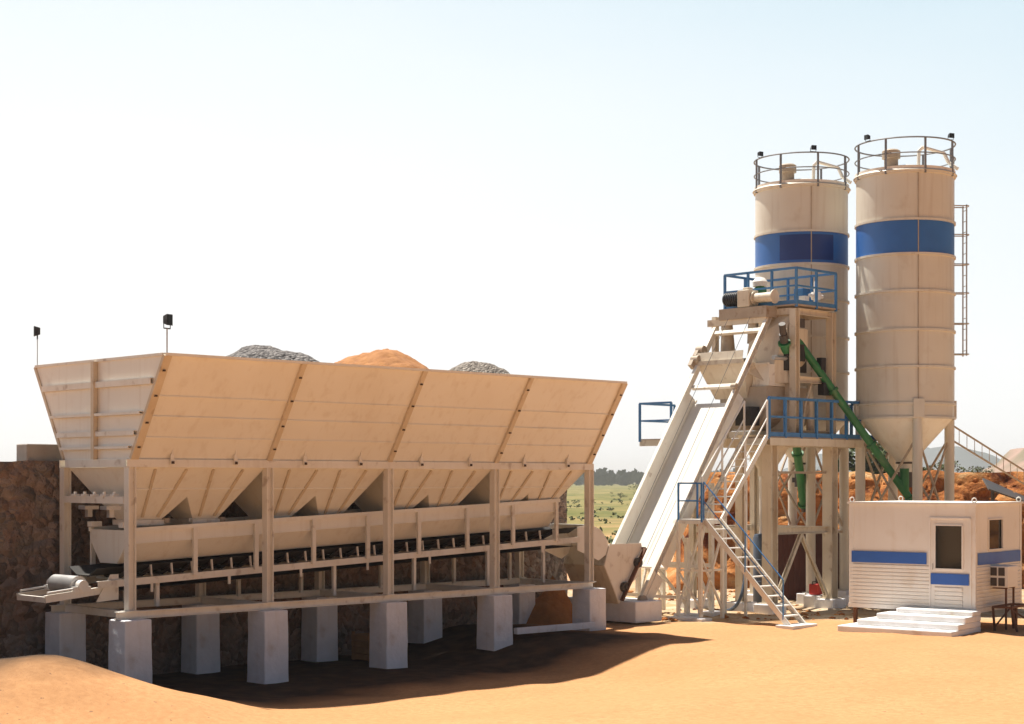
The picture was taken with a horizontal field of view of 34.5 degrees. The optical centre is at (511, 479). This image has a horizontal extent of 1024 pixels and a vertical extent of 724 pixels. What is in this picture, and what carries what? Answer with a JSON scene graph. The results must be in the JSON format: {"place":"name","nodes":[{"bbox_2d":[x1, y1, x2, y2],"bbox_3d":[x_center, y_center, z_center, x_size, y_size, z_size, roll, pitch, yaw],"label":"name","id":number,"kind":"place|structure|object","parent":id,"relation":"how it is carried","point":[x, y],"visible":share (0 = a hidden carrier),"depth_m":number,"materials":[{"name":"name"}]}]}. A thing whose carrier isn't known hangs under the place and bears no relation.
{"place":"outdoors","nodes":[
{"label":"outdoors","id":0,"kind":"place"},
{"bbox_2d":[351,631,369,661],"bbox_3d":[-3.109,3.632,36.208,0.590,0.620,0.630,0,0,-44],"label":"timber crate","id":1,"kind":"object","parent":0,"point":[360,646],"visible":0.45,"depth_m":36.03,"materials":[{"name":"brown wood"}]},
{"bbox_2d":[0,483,1023,723],"bbox_3d":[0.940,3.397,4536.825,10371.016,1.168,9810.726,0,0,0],"label":"ground","id":2,"kind":"structure","parent":0,"point":[735,667],"depth_m":30.58,"materials":[{"name":"beige sand"}]},
{"bbox_2d":[45,612,85,661],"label":"concrete pier","id":3,"kind":"structure","parent":2,"relation":"on","point":[65,634],"depth_m":31.62,"materials":[{"name":"grey concrete"}]},
{"bbox_2d":[108,618,151,683],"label":"concrete pier","id":4,"kind":"structure","parent":2,"relation":"on","point":[130,650],"depth_m":29.96,"materials":[{"name":"grey concrete"}]},
{"bbox_2d":[181,604,219,673],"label":"concrete pier","id":5,"kind":"structure","parent":2,"relation":"on","point":[200,648],"depth_m":33.77,"materials":[{"name":"grey concrete"}]},
{"bbox_2d":[247,609,288,683],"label":"concrete pier","id":6,"kind":"structure","parent":2,"relation":"on","point":[267,657],"depth_m":32.11,"materials":[{"name":"grey concrete"}]},
{"bbox_2d":[0,460,567,674],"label":"retaining wall","id":7,"kind":"structure","parent":2,"relation":"on","point":[29,523],"depth_m":32.86,"materials":[{"name":"brown stone"}]},
{"bbox_2d":[17,444,61,461],"bbox_3d":[-9.160,-0.530,32.350,1.000,0.340,0.420,0,0,-45],"label":"concrete block","id":8,"kind":"object","parent":7,"relation":"on","point":[42,452],"depth_m":32.05,"materials":[{"name":"beige concrete"}]},
{"bbox_2d":[301,596,337,661],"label":"concrete pier","id":9,"kind":"structure","parent":2,"relation":"on","point":[319,633],"depth_m":35.93,"materials":[{"name":"grey concrete"}]},
{"bbox_2d":[369,601,407,668],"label":"concrete pier","id":10,"kind":"structure","parent":2,"relation":"on","point":[388,643],"depth_m":34.27,"materials":[{"name":"grey concrete"}]},
{"bbox_2d":[408,590,441,643],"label":"concrete pier","id":11,"kind":"structure","parent":2,"relation":"on","point":[424,620],"depth_m":38.09,"materials":[{"name":"grey concrete"}]},
{"bbox_2d":[476,594,512,650],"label":"concrete pier","id":12,"kind":"structure","parent":2,"relation":"on","point":[494,623],"depth_m":36.43,"materials":[{"name":"grey concrete"}]},
{"bbox_2d":[503,584,534,623],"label":"concrete pier","id":13,"kind":"structure","parent":2,"relation":"on","point":[523,604],"depth_m":40.18,"materials":[{"name":"grey concrete"}]},
{"bbox_2d":[34,353,627,619],"bbox_3d":[-3.464,0.138,35.249,12.750,4.805,4.720,0,0,-45],"label":"aggregate bin","id":14,"kind":"object","parent":13,"relation":"on","point":[155,439],"visible":0.91,"depth_m":32.85,"materials":[{"name":"beige metal"}]},
{"bbox_2d":[33,326,39,364],"bbox_3d":[-9.400,-2.640,32.639,0.125,0.800,0.187,0,0,-20],"label":"floodlight","id":15,"kind":"object","parent":14,"relation":"on","point":[36,331],"visible":1,"depth_m":32.60,"materials":[{"name":"metal"}]},
{"bbox_2d":[163,314,172,352],"bbox_3d":[-6.136,-2.605,29.376,0.125,0.690,0.188,0,0,30],"label":"floodlight","id":16,"kind":"object","parent":14,"relation":"on","point":[167,319],"visible":1,"depth_m":29.35,"materials":[{"name":"metal"}]},
{"bbox_2d":[228,345,318,361],"bbox_3d":[-5.038,-2.283,33.863,3.800,0.970,3.800,0,0,0],"label":"aggregate heap","id":17,"kind":"object","parent":14,"relation":"in","point":[260,351],"visible":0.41,"depth_m":33.20,"materials":[{"name":"grey gravel"}]},
{"bbox_2d":[16,499,607,605],"bbox_3d":[-3.424,1.413,35.287,14.972,1.953,1.385,0,0,-45],"label":"weigh conveyor","id":18,"kind":"object","parent":14,"relation":"hanging from","point":[168,554],"visible":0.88,"depth_m":33.93,"materials":[{"name":"beige metal"}]},
{"bbox_2d":[335,348,427,368],"bbox_3d":[-2.870,-2.340,35.993,3.400,1.095,3.400,0,0,0],"label":"aggregate heap","id":19,"kind":"object","parent":14,"relation":"in","point":[389,357],"visible":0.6,"depth_m":35.38,"materials":[{"name":"orange sand"}]},
{"bbox_2d":[450,361,509,373],"bbox_3d":[-0.852,-2.183,37.977,3.400,1.075,3.400,0,0,0],"label":"aggregate heap","id":20,"kind":"object","parent":14,"relation":"in","point":[474,366],"visible":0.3,"depth_m":37.44,"materials":[{"name":"grey gravel"}]},
{"bbox_2d":[526,576,571,624],"bbox_3d":[0.996,3.011,40.591,1.700,1.321,1.360,0,0,0],"label":"sand heap","id":21,"kind":"object","parent":2,"relation":"on","point":[552,608],"visible":0.53,"depth_m":40.21,"materials":[{"name":"orange sand"}]},
{"bbox_2d":[514,622,594,633],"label":"concrete beam","id":22,"kind":"structure","parent":2,"relation":"on","point":[553,628],"depth_m":37.47,"materials":[{"name":"grey concrete"}]},
{"bbox_2d":[572,588,605,630],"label":"concrete pier","id":23,"kind":"structure","parent":2,"relation":"on","point":[588,604],"depth_m":38.61,"materials":[{"name":"grey concrete"}]},
{"bbox_2d":[567,498,631,543],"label":"field scrub","id":24,"kind":"object","parent":2,"relation":"on","point":[605,522],"visible":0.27,"depth_m":158.35,"materials":[{"name":"green plant"}]},
{"bbox_2d":[569,597,661,622],"bbox_3d":[2.516,3.220,41.247,1.000,0.520,2.400,0,0,-45],"label":"concrete footing","id":25,"kind":"object","parent":2,"relation":"on","point":[631,610],"visible":0.49,"depth_m":40.39,"materials":[{"name":"grey concrete"}]},
{"bbox_2d":[563,543,646,603],"bbox_3d":[2.260,2.291,40.911,1.437,1.468,1.660,0,0,-45],"label":"skip bucket","id":26,"kind":"object","parent":25,"relation":"on","point":[616,569],"visible":0.64,"depth_m":40.41,"materials":[{"name":"beige paint"}]},
{"bbox_2d":[673,613,698,616],"bbox_3d":[4.448,3.500,41.914,0.500,0.220,0.500,0,0,-45],"label":"concrete pad","id":27,"kind":"object","parent":2,"relation":"on","point":[691,614],"visible":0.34,"depth_m":41.76,"materials":[{"name":"grey concrete"}]},
{"bbox_2d":[667,616,711,621],"bbox_3d":[4.424,3.500,41.104,0.420,0.160,1.100,0,0,-45],"label":"concrete pad","id":28,"kind":"object","parent":2,"relation":"on","point":[690,618],"visible":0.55,"depth_m":40.86,"materials":[{"name":"grey concrete"}]},
{"bbox_2d":[612,317,771,613],"bbox_3d":[4.357,-0.501,42.983,1.952,7.970,5.648,0,0,44],"label":"skip hoist","id":29,"kind":"object","parent":2,"relation":"on","point":[691,439],"visible":0.76,"depth_m":43.08,"materials":[{"name":"beige paint"}]},
{"bbox_2d":[681,599,707,608],"bbox_3d":[4.948,3.530,45.154,0.620,0.560,0.620,0,0,-45],"label":"concrete footing","id":30,"kind":"object","parent":2,"relation":"on","point":[693,604],"visible":0.04,"depth_m":44.81,"materials":[{"name":"grey concrete"}]},
{"bbox_2d":[703,610,724,616],"bbox_3d":[5.150,3.500,42.605,0.500,0.220,0.500,0,0,-45],"label":"concrete pad","id":31,"kind":"object","parent":2,"relation":"on","point":[710,613],"visible":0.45,"depth_m":42.38,"materials":[{"name":"grey concrete"}]},
{"bbox_2d":[676,400,805,624],"bbox_3d":[6.294,0.732,41.135,2.786,5.636,3.373,0,0,-45],"label":"steel stair","id":32,"kind":"object","parent":2,"relation":"on","point":[721,539],"visible":0.97,"depth_m":41.33,"materials":[{"name":"beige metal"}]},
{"bbox_2d":[727,602,756,611],"bbox_3d":[6.104,3.530,43.978,0.620,0.560,0.620,0,0,-45],"label":"concrete footing","id":33,"kind":"object","parent":2,"relation":"on","point":[750,607],"visible":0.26,"depth_m":43.76,"materials":[{"name":"grey concrete"}]},
{"bbox_2d":[747,594,752,601],"bbox_3d":[6.895,3.530,47.068,0.620,0.560,0.620,0,0,-45],"label":"concrete footing","id":34,"kind":"object","parent":2,"relation":"on","point":[749,597],"visible":0.03,"depth_m":46.79,"materials":[{"name":"white concrete"}]},
{"bbox_2d":[753,476,761,603],"bbox_3d":[7.000,1.078,45.656,0.686,4.844,0.775,0,0,0],"label":"pipe","id":35,"kind":"object","parent":2,"relation":"on","point":[757,556],"visible":0.23,"depth_m":45.54,"materials":[{"name":"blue metal"}]},
{"bbox_2d":[754,604,785,614],"bbox_3d":[6.770,3.530,43.300,0.620,0.560,0.620,0,0,-45],"label":"concrete footing","id":36,"kind":"object","parent":2,"relation":"on","point":[763,609],"visible":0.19,"depth_m":43.09,"materials":[{"name":"grey concrete"}]},
{"bbox_2d":[572,464,981,485],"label":"distant wood","id":37,"kind":"object","parent":2,"relation":"on","point":[603,477],"visible":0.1,"depth_m":1032.46,"materials":[{"name":"green plant"}]},
{"bbox_2d":[776,623,816,629],"bbox_3d":[6.784,3.490,39.316,1.000,0.100,0.500,0,0,-45],"label":"concrete pad","id":38,"kind":"object","parent":2,"relation":"on","point":[793,626],"visible":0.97,"depth_m":39.06,"materials":[{"name":"grey concrete"}]},
{"bbox_2d":[796,593,809,603],"bbox_3d":[8.464,3.500,46.751,0.580,0.580,0.580,0,0,-45],"label":"concrete footing","id":39,"kind":"object","parent":2,"relation":"on","point":[799,598],"visible":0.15,"depth_m":46.66,"materials":[{"name":"grey concrete"}]},
{"bbox_2d":[752,151,851,593],"bbox_3d":[8.420,-3.034,48.000,2.817,12.509,2.817,0,0,-31],"label":"cement silo","id":40,"kind":"object","parent":39,"relation":"on","point":[801,222],"visible":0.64,"depth_m":46.93,"materials":[{"name":"beige paint"}]},
{"bbox_2d":[810,145,816,151],"bbox_3d":[8.517,-9.352,46.634,0.187,0.205,0.125,0,0,-15],"label":"floodlight","id":41,"kind":"object","parent":40,"relation":"attached to","point":[813,147],"visible":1,"depth_m":46.59,"materials":[{"name":"metal"}]},
{"bbox_2d":[778,529,838,599],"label":"storage shed","id":42,"kind":"structure","parent":2,"relation":"on","point":[795,583],"depth_m":48.29,"materials":[{"name":"brown metal"}]},
{"bbox_2d":[804,595,821,607],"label":"concrete block","id":43,"kind":"structure","parent":2,"relation":"on","point":[808,600],"depth_m":45.36,"materials":[{"name":"grey concrete"}]},
{"bbox_2d":[628,474,1023,620],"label":"rubble","id":44,"kind":"object","parent":2,"relation":"on","point":[975,480],"visible":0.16,"depth_m":46.10,"materials":[{"name":"brown stone"}]},
{"bbox_2d":[814,598,845,608],"bbox_3d":[8.717,3.530,45.214,0.620,0.560,0.620,0,0,-45],"label":"concrete footing","id":45,"kind":"object","parent":2,"relation":"on","point":[830,603],"visible":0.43,"depth_m":44.99,"materials":[{"name":"grey concrete"}]},
{"bbox_2d":[638,266,876,603],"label":"mixing tower","id":46,"kind":"structure","parent":45,"relation":"on","point":[772,381],"depth_m":44.45,"materials":[{"name":"beige metal"}]},
{"bbox_2d":[727,574,743,610],"bbox_3d":[5.962,2.713,43.563,0.712,1.583,0.370,0,0,-20],"label":"hose","id":47,"kind":"object","parent":46,"relation":"hanging from","point":[737,603],"visible":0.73,"depth_m":43.43,"materials":[{"name":"grey rubber"}]},
{"bbox_2d":[778,322,805,511],"bbox_3d":[7.783,-1.629,45.586,0.340,5.116,4.244,0,0,18],"label":"screw conveyor","id":48,"kind":"object","parent":46,"relation":"attached to","point":[784,344],"visible":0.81,"depth_m":46.20,"materials":[{"name":"green metal"}]},
{"bbox_2d":[800,339,911,500],"bbox_3d":[9.173,-1.883,45.090,4.026,5.218,0.316,0,0,-11],"label":"screw conveyor","id":49,"kind":"object","parent":46,"relation":"attached to","point":[901,482],"visible":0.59,"depth_m":45.08,"materials":[{"name":"green metal"}]},
{"bbox_2d":[838,591,848,598],"bbox_3d":[9.669,3.500,48.044,0.580,0.580,0.580,0,0,-45],"label":"concrete footing","id":50,"kind":"object","parent":2,"relation":"on","point":[842,594],"visible":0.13,"depth_m":47.72,"materials":[{"name":"grey concrete"}]},
{"bbox_2d":[846,595,848,605],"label":"concrete footing","id":51,"kind":"object","parent":2,"relation":"on","point":[847,599],"visible":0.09,"depth_m":45.81,"materials":[{"name":"grey concrete"}]},
{"bbox_2d":[838,442,887,473],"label":"round tree","id":52,"kind":"object","parent":2,"relation":"on","point":[852,461],"visible":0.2,"depth_m":122.20,"materials":[{"name":"green plant"}]},
{"bbox_2d":[837,607,980,636],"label":"entrance steps","id":53,"kind":"structure","parent":2,"relation":"on","point":[929,621],"depth_m":37.72,"materials":[{"name":"white concrete"}]},
{"bbox_2d":[847,496,1023,624],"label":"site cabin","id":54,"kind":"object","parent":2,"relation":"on","point":[935,554],"visible":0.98,"depth_m":38.97,"materials":[{"name":"white metal"}]},
{"bbox_2d":[931,519,969,608],"bbox_3d":[10.196,1.935,38.369,0.970,2.070,0.099,0,0,36],"label":"door","id":55,"kind":"structure","parent":54,"relation":"in","point":[950,538],"depth_m":38.37,"materials":[{"name":"white metal"}]},
{"bbox_2d":[988,518,1003,550],"bbox_3d":[11.398,1.280,38.935,0.065,0.755,0.905,0,0,38],"label":"window pane","id":56,"kind":"structure","parent":54,"relation":"in","point":[995,525],"depth_m":39.02,"materials":[{"name":"brown glass"}]},
{"bbox_2d":[955,426,1023,484],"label":"conveyor","id":57,"kind":"object","parent":2,"relation":"on","point":[987,447],"visible":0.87,"depth_m":48.79,"materials":[{"name":"beige metal"}]},
{"bbox_2d":[982,478,1023,501],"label":"lean to roof","id":58,"kind":"object","parent":2,"relation":"on","point":[993,487],"visible":0.47,"depth_m":53.26,"materials":[{"name":"metal"}]},
{"bbox_2d":[989,565,1017,629],"bbox_3d":[11.548,2.755,38.766,0.460,1.490,0.631,0,0,38],"label":"air conditioner","id":59,"kind":"object","parent":2,"relation":"on","point":[1005,577],"visible":0.98,"depth_m":38.55,"materials":[{"name":"white paint"}]},
{"bbox_2d":[992,603,1023,631],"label":"steel trestle","id":60,"kind":"object","parent":2,"relation":"on","point":[1009,606],"visible":0.89,"depth_m":38.28,"materials":[{"name":"brown metal"}]},
{"bbox_2d":[0,0,1023,473],"label":"sky","id":61,"kind":"structure","parent":0,"point":[549,188],"materials":[{"name":"white"}]},
{"bbox_2d":[809,581,821,594],"bbox_3d":[8.433,2.973,45.553,0.476,0.375,0.300,0,0,-45],"label":"jerry can","id":62,"kind":"object","parent":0,"point":[814,588],"visible":0.77,"depth_m":45.40,"materials":[{"name":"red paint"}]},
{"bbox_2d":[634,446,1000,482],"bbox_3d":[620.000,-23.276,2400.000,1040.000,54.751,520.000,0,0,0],"label":"hill","id":63,"kind":"structure","parent":0,"point":[965,458],"depth_m":2247.70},
{"bbox_2d":[666,470,1023,590],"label":"earth bank","id":64,"kind":"structure","parent":0,"point":[963,483],"depth_m":54.78,"materials":[{"name":"orange soil"}]},
{"bbox_2d":[934,460,966,472],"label":"leafy bush","id":65,"kind":"object","parent":64,"relation":"on","point":[957,469],"visible":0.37,"depth_m":80.00,"materials":[{"name":"green plant"}]},
{"bbox_2d":[969,466,993,472],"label":"leafy bush","id":66,"kind":"object","parent":64,"relation":"on","point":[986,470],"visible":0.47,"depth_m":81.78,"materials":[{"name":"green plant"}]},
{"bbox_2d":[981,448,1023,472],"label":"hill","id":67,"kind":"structure","parent":0,"point":[1016,456],"depth_m":909.52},
{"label":"concrete footing","id":68,"kind":"object","parent":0,"visible":0},
{"bbox_2d":[853,136,968,500],"bbox_3d":[10.930,-3.034,45.900,2.817,12.509,2.817,0,0,42],"label":"cement silo","id":69,"kind":"object","parent":68,"relation":"on","point":[905,411],"visible":0.95,"depth_m":44.83,"materials":[{"name":"paint"}]},
{"bbox_2d":[864,134,869,142],"bbox_3d":[9.744,-9.352,45.215,0.125,0.205,0.188,0,0,-30],"label":"floodlight","id":70,"kind":"object","parent":69,"relation":"attached to","point":[867,137],"visible":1,"depth_m":45.18,"materials":[{"name":"metal"}]},
{"bbox_2d":[948,133,953,139],"bbox_3d":[11.975,-9.352,45.017,0.187,0.205,0.125,0,0,-20],"label":"floodlight","id":71,"kind":"object","parent":69,"relation":"attached to","point":[950,135],"visible":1,"depth_m":44.96,"materials":[{"name":"metal"}]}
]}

